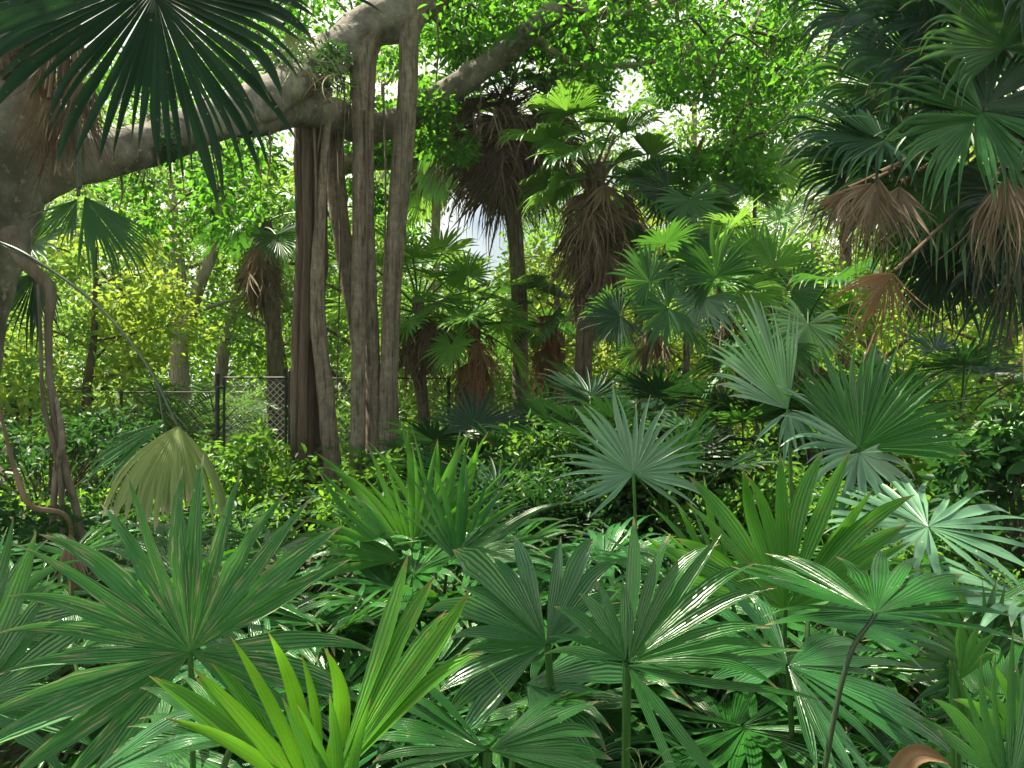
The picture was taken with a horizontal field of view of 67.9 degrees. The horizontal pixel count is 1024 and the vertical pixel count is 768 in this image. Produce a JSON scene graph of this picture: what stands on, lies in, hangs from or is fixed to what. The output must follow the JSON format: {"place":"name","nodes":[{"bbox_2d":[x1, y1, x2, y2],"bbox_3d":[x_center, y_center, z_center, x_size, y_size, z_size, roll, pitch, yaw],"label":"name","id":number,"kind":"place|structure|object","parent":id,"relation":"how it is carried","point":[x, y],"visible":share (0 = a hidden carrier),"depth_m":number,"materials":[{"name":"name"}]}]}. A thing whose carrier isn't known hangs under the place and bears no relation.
{"place":"outdoors","nodes":[
{"label":"outdoors","id":0,"kind":"place"},
{"bbox_2d":[0,385,1022,767],"bbox_3d":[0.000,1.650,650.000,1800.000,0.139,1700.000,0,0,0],"label":"ground","id":1,"kind":"structure","parent":0,"point":[14,751],"depth_m":5.84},
{"bbox_2d":[7,201,80,360],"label":"fan palm","id":2,"kind":"object","parent":1,"relation":"on","point":[26,283],"visible":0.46,"depth_m":7.03,"materials":[{"name":"green plant"}]},
{"bbox_2d":[0,488,113,582],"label":"shrub","id":3,"kind":"object","parent":1,"relation":"on","point":[22,537],"visible":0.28,"depth_m":5.69,"materials":[{"name":"green plant"}]},
{"bbox_2d":[0,404,147,529],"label":"shrub","id":4,"kind":"object","parent":1,"relation":"on","point":[85,438],"visible":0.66,"depth_m":8.49,"materials":[{"name":"green plant"}]},
{"bbox_2d":[0,240,151,484],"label":"bushy tree","id":5,"kind":"object","parent":1,"relation":"on","point":[71,324],"visible":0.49,"depth_m":12.40,"materials":[{"name":"green plant"}]},
{"bbox_2d":[0,507,153,683],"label":"fan leaf plant","id":6,"kind":"object","parent":1,"relation":"on","point":[94,544],"visible":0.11,"depth_m":4.58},
{"bbox_2d":[0,374,219,485],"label":"chain link fence","id":7,"kind":"object","parent":1,"relation":"on","point":[216,406],"visible":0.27,"depth_m":11.68,"materials":[{"name":"black metal"}]},
{"bbox_2d":[217,377,286,467],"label":"chain link gate","id":8,"kind":"structure","parent":7,"relation":"attached to","point":[284,405],"depth_m":11.50,"materials":[{"name":"black metal"}]},
{"bbox_2d":[0,204,224,479],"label":"bushy tree","id":9,"kind":"object","parent":1,"relation":"on","point":[126,306],"visible":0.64,"depth_m":13.03,"materials":[{"name":"green plant"}]},
{"bbox_2d":[0,66,225,533],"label":"fan palm","id":10,"kind":"object","parent":1,"relation":"on","point":[155,470],"visible":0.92,"depth_m":4.26,"materials":[{"name":"green plant"}]},
{"bbox_2d":[31,405,195,512],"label":"shrub","id":11,"kind":"object","parent":1,"relation":"on","point":[151,438],"visible":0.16,"depth_m":9.63,"materials":[{"name":"green plant"}]},
{"bbox_2d":[0,516,241,767],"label":"fan leaf plant","id":12,"kind":"object","parent":1,"relation":"on","point":[17,578],"visible":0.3,"depth_m":2.33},
{"bbox_2d":[37,105,229,421],"bbox_3d":[-9.951,-2.794,19.041,5.546,9.096,5.009,0,0,33],"label":"slim tree","id":13,"kind":"object","parent":1,"relation":"on","point":[69,291],"visible":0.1,"depth_m":18.66,"materials":[{"name":"green plant"}]},
{"bbox_2d":[32,377,268,469],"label":"feather palm","id":14,"kind":"object","parent":1,"relation":"on","point":[195,404],"visible":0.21,"depth_m":13.17,"materials":[{"name":"green plant"}]},
{"bbox_2d":[0,546,303,767],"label":"fan leaf plant","id":15,"kind":"object","parent":1,"relation":"on","point":[39,587],"visible":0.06,"depth_m":3.61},
{"bbox_2d":[57,106,256,436],"bbox_3d":[-8.386,-2.438,18.188,4.456,8.430,5.507,0,0,-32],"label":"forked tree","id":16,"kind":"object","parent":1,"relation":"on","point":[180,375],"visible":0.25,"depth_m":17.84,"materials":[{"name":"green plant"}]},
{"bbox_2d":[99,669,231,767],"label":"fan leaf plant","id":17,"kind":"object","parent":1,"relation":"on","point":[155,742],"visible":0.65,"depth_m":1.81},
{"bbox_2d":[135,381,214,461],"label":"shrub","id":18,"kind":"object","parent":1,"relation":"on","point":[174,410],"visible":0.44,"depth_m":12.35,"materials":[{"name":"green plant"}]},
{"bbox_2d":[2,529,368,767],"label":"fan leaf plant","id":19,"kind":"object","parent":1,"relation":"on","point":[120,552],"visible":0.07,"depth_m":3.60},
{"bbox_2d":[0,454,371,767],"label":"fan leaf plant","id":20,"kind":"object","parent":1,"relation":"on","point":[125,611],"visible":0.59,"depth_m":2.31,"materials":[{"name":"plant"}]},
{"bbox_2d":[0,0,388,292],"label":"cabbage palm","id":21,"kind":"object","parent":1,"relation":"on","point":[54,35],"visible":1,"depth_m":3.50,"materials":[{"name":"green plant"}]},
{"bbox_2d":[108,382,287,451],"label":"feather palm","id":22,"kind":"object","parent":1,"relation":"on","point":[201,388],"visible":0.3,"depth_m":14.21,"materials":[{"name":"green plant"}]},
{"bbox_2d":[62,511,350,647],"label":"fan leaf plant","id":23,"kind":"object","parent":1,"relation":"on","point":[283,549],"visible":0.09,"depth_m":5.09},
{"bbox_2d":[46,630,447,767],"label":"fan leaf plant","id":24,"kind":"object","parent":1,"relation":"on","point":[354,666],"visible":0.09,"depth_m":2.83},
{"bbox_2d":[158,131,346,440],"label":"slim tree","id":25,"kind":"object","parent":1,"relation":"on","point":[222,364],"visible":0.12,"depth_m":19.87,"materials":[{"name":"green plant"}]},
{"bbox_2d":[36,551,474,767],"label":"fan leaf plant","id":26,"kind":"object","parent":1,"relation":"on","point":[362,615],"visible":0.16,"depth_m":3.08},
{"bbox_2d":[186,173,336,469],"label":"cabbage palm","id":27,"kind":"object","parent":1,"relation":"on","point":[263,270],"visible":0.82,"depth_m":14.34,"materials":[{"name":"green plant"}]},
{"bbox_2d":[202,421,333,510],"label":"shrub","id":28,"kind":"object","parent":1,"relation":"on","point":[250,459],"visible":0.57,"depth_m":8.95,"materials":[{"name":"green plant"}]},
{"bbox_2d":[157,156,379,433],"bbox_3d":[-6.431,-2.304,19.969,6.127,8.114,6.510,0,0,0],"label":"dense tree","id":29,"kind":"object","parent":1,"relation":"on","point":[255,361],"visible":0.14,"depth_m":19.49,"materials":[{"name":"green plant"}]},
{"bbox_2d":[106,531,443,720],"bbox_3d":[-1.407,1.394,4.316,2.157,1.171,1.922,0,0,-30],"label":"fan leaf plant","id":30,"kind":"object","parent":1,"relation":"on","point":[357,543],"visible":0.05,"depth_m":4.31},
{"bbox_2d":[149,553,482,767],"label":"fan leaf plant","id":31,"kind":"object","parent":1,"relation":"on","point":[391,693],"visible":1,"depth_m":1.66,"materials":[{"name":"plant"}]},
{"bbox_2d":[172,616,508,767],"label":"fan leaf plant","id":32,"kind":"object","parent":1,"relation":"on","point":[234,635],"visible":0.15,"depth_m":2.72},
{"bbox_2d":[198,528,503,721],"bbox_3d":[-0.761,1.366,4.042,1.935,1.196,1.884,0,0,22],"label":"fan leaf plant","id":33,"kind":"object","parent":1,"relation":"on","point":[439,561],"visible":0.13,"depth_m":4.09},
{"bbox_2d":[274,44,473,346],"bbox_3d":[-4.805,-5.334,26.298,7.139,14.169,6.648,0,0,32],"label":"tall tree","id":34,"kind":"object","parent":1,"relation":"on","point":[383,82],"visible":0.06,"depth_m":25.84,"materials":[{"name":"green plant"}]},
{"bbox_2d":[257,181,494,429],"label":"dense tree","id":35,"kind":"object","parent":1,"relation":"on","point":[345,340],"visible":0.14,"depth_m":19.07,"materials":[{"name":"green plant"}]},
{"bbox_2d":[212,599,556,767],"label":"fan leaf plant","id":36,"kind":"object","parent":1,"relation":"on","point":[331,614],"visible":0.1,"depth_m":3.38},
{"bbox_2d":[337,444,443,497],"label":"shrub","id":37,"kind":"object","parent":1,"relation":"on","point":[383,469],"visible":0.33,"depth_m":8.77,"materials":[{"name":"green plant"}]},
{"bbox_2d":[325,224,507,450],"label":"cabbage palm","id":38,"kind":"object","parent":1,"relation":"on","point":[414,349],"visible":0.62,"depth_m":11.20,"materials":[{"name":"green plant"}]},
{"bbox_2d":[279,421,585,663],"bbox_3d":[-0.310,0.959,4.526,2.336,1.458,2.027,0,0,0],"label":"fan leaf plant","id":39,"kind":"object","parent":1,"relation":"on","point":[447,525],"visible":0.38,"depth_m":4.23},
{"bbox_2d":[227,624,666,767],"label":"fan leaf plant","id":40,"kind":"object","parent":1,"relation":"on","point":[613,696],"visible":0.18,"depth_m":2.56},
{"bbox_2d":[376,67,517,421],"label":"cabbage palm","id":41,"kind":"object","parent":1,"relation":"on","point":[430,197],"visible":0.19,"depth_m":19.68,"materials":[{"name":"green plant"}]},
{"bbox_2d":[370,382,552,510],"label":"palmetto","id":42,"kind":"object","parent":1,"relation":"on","point":[463,420],"visible":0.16,"depth_m":8.77,"materials":[{"name":"green plant"}]},
{"bbox_2d":[307,550,615,743],"bbox_3d":[-0.352,1.421,3.665,1.762,1.042,2.076,0,0,0],"label":"fan leaf plant","id":43,"kind":"object","parent":1,"relation":"on","point":[384,571],"visible":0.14,"depth_m":3.99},
{"bbox_2d":[399,248,546,453],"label":"cabbage palm","id":44,"kind":"object","parent":1,"relation":"on","point":[474,368],"visible":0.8,"depth_m":10.80,"materials":[{"name":"green plant"}]},
{"bbox_2d":[388,427,563,567],"bbox_3d":[-0.358,1.744,7.462,2.422,2.737,2.392,0,0,0],"label":"palmetto","id":45,"kind":"object","parent":1,"relation":"on","point":[443,466],"visible":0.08,"depth_m":7.85,"materials":[{"name":"green plant"}]},
{"bbox_2d":[0,0,952,596],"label":"fig tree","id":46,"kind":"object","parent":1,"relation":"on","point":[356,38],"visible":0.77,"depth_m":9.71,"materials":[{"name":"green plant"}]},
{"bbox_2d":[375,460,581,574],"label":"shrub","id":47,"kind":"object","parent":1,"relation":"on","point":[483,478],"visible":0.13,"depth_m":6.38,"materials":[{"name":"green plant"}]},
{"bbox_2d":[398,280,565,443],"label":"dense tree","id":48,"kind":"object","parent":1,"relation":"on","point":[504,363],"visible":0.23,"depth_m":16.48,"materials":[{"name":"green plant"}]},
{"bbox_2d":[373,658,612,767],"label":"fan leaf plant","id":49,"kind":"object","parent":1,"relation":"on","point":[554,747],"visible":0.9,"depth_m":1.92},
{"bbox_2d":[15,572,978,767],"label":"leaf litter","id":50,"kind":"object","parent":1,"relation":"on","point":[914,691],"visible":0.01,"depth_m":3.93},
{"bbox_2d":[731,550,1023,767],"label":"fan leaf plant","id":51,"kind":"object","parent":50,"relation":"on","point":[891,591],"visible":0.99,"depth_m":2.06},
{"bbox_2d":[949,624,994,767],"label":"fan leaf plant","id":52,"kind":"object","parent":50,"relation":"on","point":[969,653],"visible":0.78,"depth_m":2.21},
{"bbox_2d":[394,13,605,420],"bbox_3d":[-0.154,-1.847,12.143,3.526,7.197,3.893,0,0,0],"label":"cabbage palm","id":53,"kind":"object","parent":1,"relation":"on","point":[493,178],"visible":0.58,"depth_m":11.66,"materials":[{"name":"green plant"}]},
{"bbox_2d":[303,581,713,767],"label":"fan leaf plant","id":54,"kind":"object","parent":1,"relation":"on","point":[506,711],"visible":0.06,"depth_m":3.03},
{"bbox_2d":[0,379,1023,546],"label":"undergrowth","id":55,"kind":"object","parent":1,"relation":"on","point":[252,500],"visible":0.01,"depth_m":8.60,"materials":[{"name":"green plant"}]},
{"bbox_2d":[0,477,1023,635],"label":"undergrowth","id":56,"kind":"object","parent":1,"relation":"on","point":[206,524],"visible":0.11,"depth_m":6.28,"materials":[{"name":"green plant"}]},
{"bbox_2d":[12,37,1023,433],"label":"woods","id":57,"kind":"object","parent":1,"relation":"on","point":[204,375],"visible":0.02,"depth_m":28.35,"materials":[{"name":"green plant"}]},
{"bbox_2d":[427,372,632,533],"bbox_3d":[0.470,1.200,7.803,2.511,2.690,2.158,0,0,-29],"label":"palmetto","id":58,"kind":"object","parent":1,"relation":"on","point":[496,441],"visible":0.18,"depth_m":7.74,"materials":[{"name":"green plant"}]},
{"bbox_2d":[359,621,707,767],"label":"fan leaf plant","id":59,"kind":"object","parent":1,"relation":"on","point":[614,753],"visible":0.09,"depth_m":2.60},
{"bbox_2d":[445,455,632,588],"bbox_3d":[0.166,1.665,6.490,1.888,2.107,1.860,0,0,0],"label":"palmetto","id":60,"kind":"object","parent":1,"relation":"on","point":[532,501],"visible":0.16,"depth_m":6.20,"materials":[{"name":"green plant"}]},
{"bbox_2d":[483,274,615,456],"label":"cabbage palm","id":61,"kind":"object","parent":1,"relation":"on","point":[550,349],"visible":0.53,"depth_m":12.35,"materials":[{"name":"green plant"}]},
{"bbox_2d":[455,408,646,546],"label":"shrub","id":62,"kind":"object","parent":1,"relation":"on","point":[535,447],"visible":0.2,"depth_m":7.05,"materials":[{"name":"green plant"}]},
{"bbox_2d":[427,514,674,624],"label":"fan leaf plant","id":63,"kind":"object","parent":1,"relation":"on","point":[600,542],"visible":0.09,"depth_m":4.87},
{"bbox_2d":[495,455,648,568],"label":"shrub","id":64,"kind":"object","parent":1,"relation":"on","point":[594,503],"visible":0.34,"depth_m":6.24,"materials":[{"name":"green plant"}]},
{"bbox_2d":[489,34,665,361],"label":"tall tree","id":65,"kind":"object","parent":1,"relation":"on","point":[504,253],"visible":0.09,"depth_m":23.68,"materials":[{"name":"green plant"}]},
{"bbox_2d":[350,532,809,764],"bbox_3d":[0.398,1.401,3.460,2.189,1.102,1.984,0,0,36],"label":"fan leaf plant","id":66,"kind":"object","parent":1,"relation":"on","point":[636,726],"visible":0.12,"depth_m":2.82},
{"bbox_2d":[481,238,683,424],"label":"dense tree","id":67,"kind":"object","parent":1,"relation":"on","point":[542,299],"visible":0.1,"depth_m":18.91,"materials":[{"name":"green plant"}]},
{"bbox_2d":[494,78,698,475],"bbox_3d":[1.056,-0.978,9.899,2.584,5.467,2.844,0,0,0],"label":"cabbage palm","id":68,"kind":"object","parent":1,"relation":"on","point":[593,232],"visible":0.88,"depth_m":9.67,"materials":[{"name":"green plant"}]},
{"bbox_2d":[482,366,711,545],"bbox_3d":[0.807,1.081,7.109,2.292,2.561,2.354,0,0,0],"label":"palmetto","id":69,"kind":"object","parent":1,"relation":"on","point":[596,389],"visible":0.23,"depth_m":7.25,"materials":[{"name":"green plant"}]},
{"bbox_2d":[529,467,700,547],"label":"shrub","id":70,"kind":"object","parent":1,"relation":"on","point":[626,508],"visible":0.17,"depth_m":6.39,"materials":[{"name":"green plant"}]},
{"bbox_2d":[426,537,834,767],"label":"fan leaf plant","id":71,"kind":"object","parent":1,"relation":"on","point":[510,614],"visible":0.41,"depth_m":2.46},
{"bbox_2d":[528,200,746,440],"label":"dense tree","id":72,"kind":"object","parent":1,"relation":"on","point":[602,363],"visible":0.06,"depth_m":16.69,"materials":[{"name":"green plant"}]},
{"bbox_2d":[576,217,715,496],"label":"fan palm","id":73,"kind":"object","parent":1,"relation":"on","point":[652,344],"visible":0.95,"depth_m":7.04,"materials":[{"name":"green plant"}]},
{"bbox_2d":[527,357,765,521],"bbox_3d":[1.297,0.952,7.678,2.495,2.395,2.445,0,0,-16],"label":"palmetto","id":74,"kind":"object","parent":1,"relation":"on","point":[657,387],"visible":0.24,"depth_m":7.18,"materials":[{"name":"green plant"}]},
{"bbox_2d":[444,613,858,767],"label":"fan leaf plant","id":75,"kind":"object","parent":1,"relation":"on","point":[537,662],"visible":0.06,"depth_m":2.85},
{"bbox_2d":[545,386,793,686],"bbox_3d":[0.942,0.959,4.829,1.521,1.943,1.467,0,0,-31],"label":"fan leaf plant","id":76,"kind":"object","parent":1,"relation":"on","point":[618,469],"visible":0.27,"depth_m":4.61,"materials":[{"name":"leaf"},{"name":"blue green leaf"}]},
{"bbox_2d":[610,155,742,417],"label":"fan palm","id":77,"kind":"object","parent":1,"relation":"on","point":[677,204],"visible":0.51,"depth_m":9.00,"materials":[{"name":"green plant"}]},
{"bbox_2d":[545,516,822,767],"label":"fan leaf plant","id":78,"kind":"object","parent":1,"relation":"on","point":[674,609],"visible":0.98,"depth_m":2.06,"materials":[{"name":"plant"}]},
{"bbox_2d":[553,404,817,587],"bbox_3d":[1.348,1.521,6.213,2.053,2.768,2.211,0,0,10],"label":"palmetto","id":79,"kind":"object","parent":1,"relation":"on","point":[705,448],"visible":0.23,"depth_m":6.15,"materials":[{"name":"green plant"}]},
{"bbox_2d":[611,8,799,414],"bbox_3d":[6.244,-5.576,24.853,6.047,14.660,6.608,0,0,-39],"label":"tall tree","id":80,"kind":"object","parent":1,"relation":"on","point":[693,131],"visible":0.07,"depth_m":24.22,"materials":[{"name":"green plant"}]},
{"bbox_2d":[658,193,790,454],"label":"fan palm","id":81,"kind":"object","parent":1,"relation":"on","point":[699,282],"visible":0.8,"depth_m":7.29,"materials":[{"name":"green plant"}]},
{"bbox_2d":[489,549,968,767],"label":"fan leaf plant","id":82,"kind":"object","parent":1,"relation":"on","point":[739,746],"visible":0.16,"depth_m":2.46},
{"bbox_2d":[676,132,790,483],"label":"fan palm","id":83,"kind":"object","parent":1,"relation":"on","point":[736,195],"visible":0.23,"depth_m":10.00,"materials":[{"name":"green plant"}]},
{"bbox_2d":[572,682,897,767],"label":"fan leaf plant","id":84,"kind":"object","parent":1,"relation":"on","point":[789,760],"visible":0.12,"depth_m":2.52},
{"bbox_2d":[631,370,843,506],"bbox_3d":[2.274,1.040,7.373,2.276,2.344,2.370,0,0,0],"label":"palmetto","id":85,"kind":"object","parent":1,"relation":"on","point":[751,414],"visible":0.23,"depth_m":7.31,"materials":[{"name":"green plant"}]},
{"bbox_2d":[624,421,854,551],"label":"shrub","id":86,"kind":"object","parent":1,"relation":"on","point":[728,491],"visible":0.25,"depth_m":6.24,"materials":[{"name":"green plant"}]},
{"bbox_2d":[704,106,820,482],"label":"fan palm","id":87,"kind":"object","parent":1,"relation":"on","point":[790,180],"visible":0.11,"depth_m":11.05,"materials":[{"name":"green plant"}]},
{"bbox_2d":[695,194,835,470],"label":"fan palm","id":88,"kind":"object","parent":1,"relation":"on","point":[788,260],"visible":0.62,"depth_m":7.71,"materials":[{"name":"green plant"}]},
{"bbox_2d":[703,295,830,636],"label":"fan leaf plant","id":89,"kind":"object","parent":1,"relation":"on","point":[744,368],"visible":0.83,"depth_m":3.95,"materials":[{"name":"silvery green leaf"}]},
{"bbox_2d":[588,537,945,728],"bbox_3d":[1.315,1.398,3.814,2.019,1.112,2.006,0,0,0],"label":"fan leaf plant","id":90,"kind":"object","parent":1,"relation":"on","point":[901,674],"visible":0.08,"depth_m":3.36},
{"bbox_2d":[681,360,892,503],"bbox_3d":[2.806,1.203,7.507,2.345,2.902,2.324,0,0,33],"label":"palmetto","id":91,"kind":"object","parent":1,"relation":"on","point":[721,407],"visible":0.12,"depth_m":7.17,"materials":[{"name":"green plant"}]},
{"bbox_2d":[615,449,966,766],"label":"fan leaf plant","id":92,"kind":"object","parent":1,"relation":"on","point":[781,534],"visible":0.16,"depth_m":2.90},
{"bbox_2d":[689,258,893,463],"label":"fan palm","id":93,"kind":"object","parent":1,"relation":"on","point":[824,331],"visible":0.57,"depth_m":7.02,"materials":[{"name":"green plant"}]},
{"bbox_2d":[719,451,869,558],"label":"shrub","id":94,"kind":"object","parent":1,"relation":"on","point":[770,494],"visible":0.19,"depth_m":5.75,"materials":[{"name":"green plant"}]},
{"bbox_2d":[647,581,965,767],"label":"fan leaf plant","id":95,"kind":"object","parent":1,"relation":"on","point":[885,710],"visible":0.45,"depth_m":2.35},
{"bbox_2d":[618,582,1023,767],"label":"fan leaf plant","id":96,"kind":"object","parent":1,"relation":"on","point":[891,745],"visible":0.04,"depth_m":2.80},
{"bbox_2d":[705,46,977,406],"bbox_3d":[8.448,-3.057,18.606,7.711,9.772,6.806,0,0,0],"label":"dense tree","id":97,"kind":"object","parent":1,"relation":"on","point":[847,252],"visible":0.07,"depth_m":18.44,"materials":[{"name":"green plant"}]},
{"bbox_2d":[704,616,1023,767],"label":"fan leaf plant","id":98,"kind":"object","parent":1,"relation":"on","point":[971,679],"visible":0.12,"depth_m":2.79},
{"bbox_2d":[777,334,978,676],"bbox_3d":[1.778,0.671,3.790,0.921,1.864,0.443,0,0,0],"label":"fan leaf plant","id":99,"kind":"object","parent":1,"relation":"on","point":[848,417],"visible":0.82,"depth_m":3.77,"materials":[{"name":"green leaf"}]},
{"bbox_2d":[766,0,1023,390],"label":"cabbage palm","id":100,"kind":"object","parent":1,"relation":"on","point":[927,202],"visible":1,"depth_m":4.67,"materials":[{"name":"green plant"}]},
{"bbox_2d":[783,226,1023,433],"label":"dense tree","id":101,"kind":"object","parent":1,"relation":"on","point":[846,296],"visible":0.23,"depth_m":12.47,"materials":[{"name":"green plant"}]},
{"bbox_2d":[794,474,1023,673],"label":"fan leaf plant","id":102,"kind":"object","parent":1,"relation":"on","point":[919,536],"visible":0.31,"depth_m":3.31,"materials":[{"name":"plant"}]},
{"bbox_2d":[796,579,1023,722],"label":"fan leaf plant","id":103,"kind":"object","parent":1,"relation":"on","point":[940,655],"visible":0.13,"depth_m":2.91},
{"bbox_2d":[888,744,948,767],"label":"curled leaf","id":104,"kind":"object","parent":1,"relation":"on","point":[913,756],"visible":1,"depth_m":1.80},
{"bbox_2d":[847,147,1022,426],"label":"dense tree","id":105,"kind":"object","parent":1,"relation":"on","point":[1012,336],"visible":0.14,"depth_m":14.06,"materials":[{"name":"green plant"}]},
{"bbox_2d":[885,323,1023,501],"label":"palmetto","id":106,"kind":"object","parent":1,"relation":"on","point":[970,357],"visible":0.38,"depth_m":8.80,"materials":[{"name":"green plant"}]},
{"bbox_2d":[915,383,1023,610],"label":"shrub","id":107,"kind":"object","parent":1,"relation":"on","point":[1002,450],"visible":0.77,"depth_m":5.16,"materials":[{"name":"green plant"}]},
{"bbox_2d":[916,630,1023,767],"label":"fan leaf plant","id":108,"kind":"object","parent":1,"relation":"on","point":[988,749],"visible":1,"depth_m":1.77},
{"bbox_2d":[27,0,1023,384],"label":"sky","id":109,"kind":"structure","parent":0,"point":[495,250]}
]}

